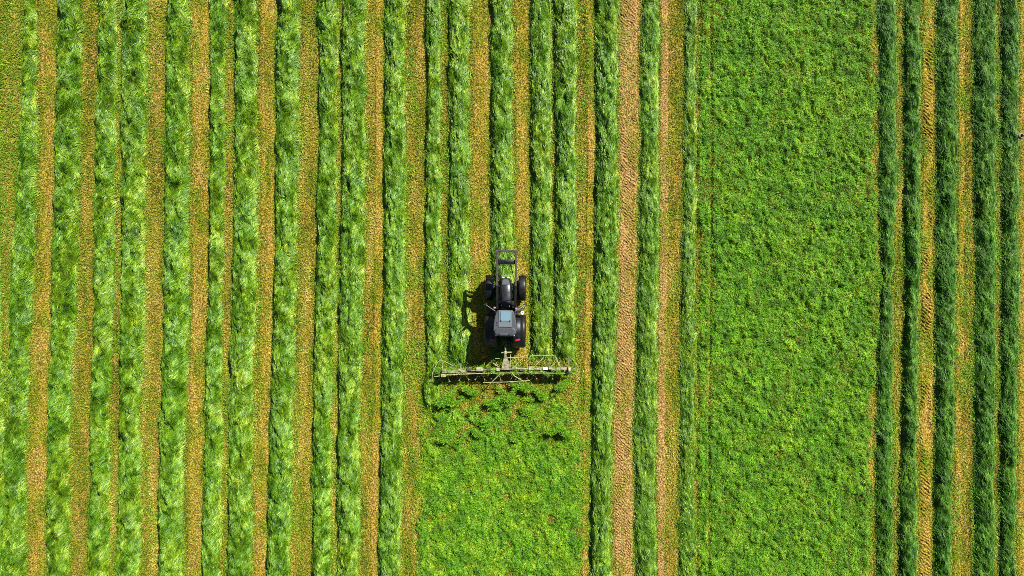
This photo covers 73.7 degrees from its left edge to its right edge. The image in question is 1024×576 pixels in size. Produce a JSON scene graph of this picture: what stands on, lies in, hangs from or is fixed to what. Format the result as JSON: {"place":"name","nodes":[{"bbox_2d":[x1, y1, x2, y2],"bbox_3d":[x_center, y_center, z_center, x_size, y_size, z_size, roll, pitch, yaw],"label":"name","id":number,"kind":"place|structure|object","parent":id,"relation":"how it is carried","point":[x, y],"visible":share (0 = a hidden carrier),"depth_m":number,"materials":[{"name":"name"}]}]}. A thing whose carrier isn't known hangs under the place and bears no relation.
{"place":"outdoors","nodes":[
{"label":"outdoors","id":0,"kind":"place"},
{"bbox_2d":[0,0,1023,575],"bbox_3d":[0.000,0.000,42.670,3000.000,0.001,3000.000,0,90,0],"label":"ground","id":1,"kind":"structure","parent":0,"point":[158,100],"depth_m":42.67,"materials":[{"name":"green plant"}]},
{"bbox_2d":[0,89,8,554],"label":"grass windrow","id":2,"kind":"object","parent":1,"relation":"on","point":[2,428],"depth_m":42.57,"materials":[{"name":"green plant"}]},
{"bbox_2d":[0,0,41,575],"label":"grass windrow","id":3,"kind":"object","parent":1,"relation":"on","point":[13,545],"depth_m":42.38,"materials":[{"name":"green plant"}]},
{"bbox_2d":[28,0,57,575],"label":"tyre track","id":4,"kind":"structure","parent":1,"relation":"on","point":[41,311],"depth_m":42.63,"materials":[{"name":"soil"}]},
{"bbox_2d":[45,0,92,575],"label":"grass windrow","id":5,"kind":"object","parent":1,"relation":"on","point":[67,166],"depth_m":42.30,"materials":[{"name":"green plant"}]},
{"bbox_2d":[86,0,121,575],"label":"grass windrow","id":6,"kind":"object","parent":1,"relation":"on","point":[105,207],"depth_m":42.39,"materials":[{"name":"green plant"}]},
{"bbox_2d":[113,0,155,575],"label":"grass windrow","id":7,"kind":"object","parent":1,"relation":"on","point":[134,43],"depth_m":42.37,"materials":[{"name":"green plant"}]},
{"bbox_2d":[156,0,197,575],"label":"grass windrow","id":8,"kind":"object","parent":1,"relation":"on","point":[174,365],"depth_m":42.30,"materials":[{"name":"green plant"}]},
{"bbox_2d":[186,0,209,575],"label":"tyre track","id":9,"kind":"structure","parent":1,"relation":"on","point":[202,226],"depth_m":42.63,"materials":[{"name":"soil"}]},
{"bbox_2d":[200,0,230,575],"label":"grass windrow","id":10,"kind":"object","parent":1,"relation":"on","point":[212,521],"depth_m":42.39,"materials":[{"name":"green plant"}]},
{"bbox_2d":[225,0,265,575],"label":"grass windrow","id":11,"kind":"object","parent":1,"relation":"on","point":[240,355],"depth_m":42.36,"materials":[{"name":"green plant"}]},
{"bbox_2d":[253,0,275,575],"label":"tyre track","id":12,"kind":"structure","parent":1,"relation":"on","point":[265,346],"depth_m":42.63,"materials":[{"name":"soil"}]},
{"bbox_2d":[265,0,305,575],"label":"grass windrow","id":13,"kind":"object","parent":1,"relation":"on","point":[284,336],"depth_m":42.33,"materials":[{"name":"green plant"}]},
{"bbox_2d":[310,0,342,575],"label":"grass windrow","id":14,"kind":"object","parent":1,"relation":"on","point":[327,19],"depth_m":42.37,"materials":[{"name":"green plant"}]},
{"bbox_2d":[335,0,377,575],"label":"grass windrow","id":15,"kind":"object","parent":1,"relation":"on","point":[352,245],"depth_m":42.34,"materials":[{"name":"green plant"}]},
{"bbox_2d":[370,0,384,575],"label":"tyre track","id":16,"kind":"structure","parent":1,"relation":"on","point":[379,124],"depth_m":42.63,"materials":[{"name":"soil"}]},
{"bbox_2d":[376,0,415,575],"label":"grass windrow","id":17,"kind":"object","parent":1,"relation":"on","point":[393,350],"depth_m":42.34,"materials":[{"name":"green plant"}]},
{"bbox_2d":[422,0,446,411],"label":"grass windrow","id":18,"kind":"object","parent":1,"relation":"on","point":[433,255],"depth_m":42.39,"materials":[{"name":"green plant"}]},
{"bbox_2d":[445,0,478,366],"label":"grass windrow","id":19,"kind":"object","parent":1,"relation":"on","point":[459,268],"depth_m":42.37,"materials":[{"name":"green plant"}]},
{"bbox_2d":[472,0,489,357],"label":"tyre track","id":20,"kind":"structure","parent":1,"relation":"on","point":[476,132],"depth_m":42.63,"materials":[{"name":"soil"}]},
{"bbox_2d":[415,382,591,575],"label":"spread grass","id":21,"kind":"structure","parent":1,"relation":"on","point":[515,532],"depth_m":42.53,"materials":[{"name":"green plant"}]},
{"bbox_2d":[488,0,518,364],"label":"grass windrow","id":22,"kind":"object","parent":1,"relation":"on","point":[501,34],"depth_m":42.36,"materials":[{"name":"green plant"}]},
{"bbox_2d":[431,363,575,444],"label":"thrown grass","id":23,"kind":"structure","parent":1,"relation":"on","point":[491,404],"depth_m":42.20,"materials":[{"name":"green plant"}]},
{"bbox_2d":[483,250,526,351],"bbox_3d":[-0.396,0.877,40.951,2.575,3.582,6.154,1,90,0],"label":"tractor","id":24,"kind":"object","parent":1,"relation":"on","point":[505,319],"visible":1,"depth_m":40.79,"materials":[{"name":"metal"}]},
{"bbox_2d":[432,348,579,383],"bbox_3d":[-0.386,4.784,41.983,9.078,1.367,2.279,-1,90,0],"label":"hay tedder","id":25,"kind":"object","parent":1,"relation":"on","point":[506,366],"visible":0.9,"depth_m":41.70,"materials":[{"name":"beige paint"}]},
{"bbox_2d":[514,0,528,358],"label":"tyre track","id":26,"kind":"structure","parent":1,"relation":"on","point":[523,44],"depth_m":42.63,"materials":[{"name":"soil"}]},
{"bbox_2d":[528,0,555,360],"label":"grass windrow","id":27,"kind":"object","parent":1,"relation":"on","point":[540,125],"depth_m":42.37,"materials":[{"name":"green plant"}]},
{"bbox_2d":[551,0,587,361],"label":"grass windrow","id":28,"kind":"object","parent":1,"relation":"on","point":[565,75],"depth_m":42.34,"materials":[{"name":"green plant"}]},
{"bbox_2d":[581,0,594,575],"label":"tyre track","id":29,"kind":"structure","parent":1,"relation":"on","point":[590,219],"depth_m":42.62,"materials":[{"name":"soil"}]},
{"bbox_2d":[588,0,625,575],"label":"grass windrow","id":30,"kind":"object","parent":1,"relation":"on","point":[605,220],"depth_m":42.34,"materials":[{"name":"green plant"}]},
{"bbox_2d":[613,0,638,575],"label":"tyre track","id":31,"kind":"structure","parent":1,"relation":"on","point":[628,253],"depth_m":42.62,"materials":[{"name":"soil"}]},
{"bbox_2d":[631,0,666,575],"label":"grass windrow","id":32,"kind":"object","parent":1,"relation":"on","point":[644,454],"depth_m":42.43,"materials":[{"name":"green plant"}]},
{"bbox_2d":[656,0,668,575],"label":"tyre track","id":33,"kind":"structure","parent":1,"relation":"on","point":[663,226],"depth_m":42.63,"materials":[{"name":"soil"}]},
{"bbox_2d":[676,0,702,575],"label":"grass windrow","id":34,"kind":"object","parent":1,"relation":"on","point":[687,450],"depth_m":42.49,"materials":[{"name":"green plant"}]},
{"bbox_2d":[694,0,883,575],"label":"spread grass","id":35,"kind":"structure","parent":1,"relation":"on","point":[857,136],"depth_m":42.51,"materials":[{"name":"green plant"}]},
{"bbox_2d":[873,0,902,575],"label":"grass windrow","id":36,"kind":"object","parent":1,"relation":"on","point":[888,93],"depth_m":42.45,"materials":[{"name":"green plant"}]},
{"bbox_2d":[898,0,924,575],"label":"grass windrow","id":37,"kind":"object","parent":1,"relation":"on","point":[908,484],"depth_m":42.40,"materials":[{"name":"green plant"}]},
{"bbox_2d":[918,0,933,575],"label":"tyre track","id":38,"kind":"structure","parent":1,"relation":"on","point":[925,510],"depth_m":42.62,"materials":[{"name":"soil"}]},
{"bbox_2d":[931,0,962,575],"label":"grass windrow","id":39,"kind":"object","parent":1,"relation":"on","point":[946,173],"depth_m":42.41,"materials":[{"name":"green plant"}]},
{"bbox_2d":[952,0,964,575],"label":"tyre track","id":40,"kind":"structure","parent":1,"relation":"on","point":[960,324],"depth_m":42.63,"materials":[{"name":"soil"}]},
{"bbox_2d":[970,0,1001,575],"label":"grass windrow","id":41,"kind":"object","parent":1,"relation":"on","point":[984,97],"depth_m":42.40,"materials":[{"name":"green plant"}]},
{"bbox_2d":[997,0,1023,575],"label":"grass windrow","id":42,"kind":"object","parent":1,"relation":"on","point":[1010,292],"depth_m":42.42,"materials":[{"name":"green plant"}]},
{"bbox_2d":[1016,0,1023,575],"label":"tyre track","id":43,"kind":"structure","parent":1,"relation":"on","point":[1020,501],"depth_m":42.63,"materials":[{"name":"green plant"}]},
{"bbox_2d":[1018,132,1023,139],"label":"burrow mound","id":44,"kind":"object","parent":43,"relation":"on","point":[1019,137],"visible":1,"depth_m":42.55,"materials":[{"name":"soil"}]}
]}

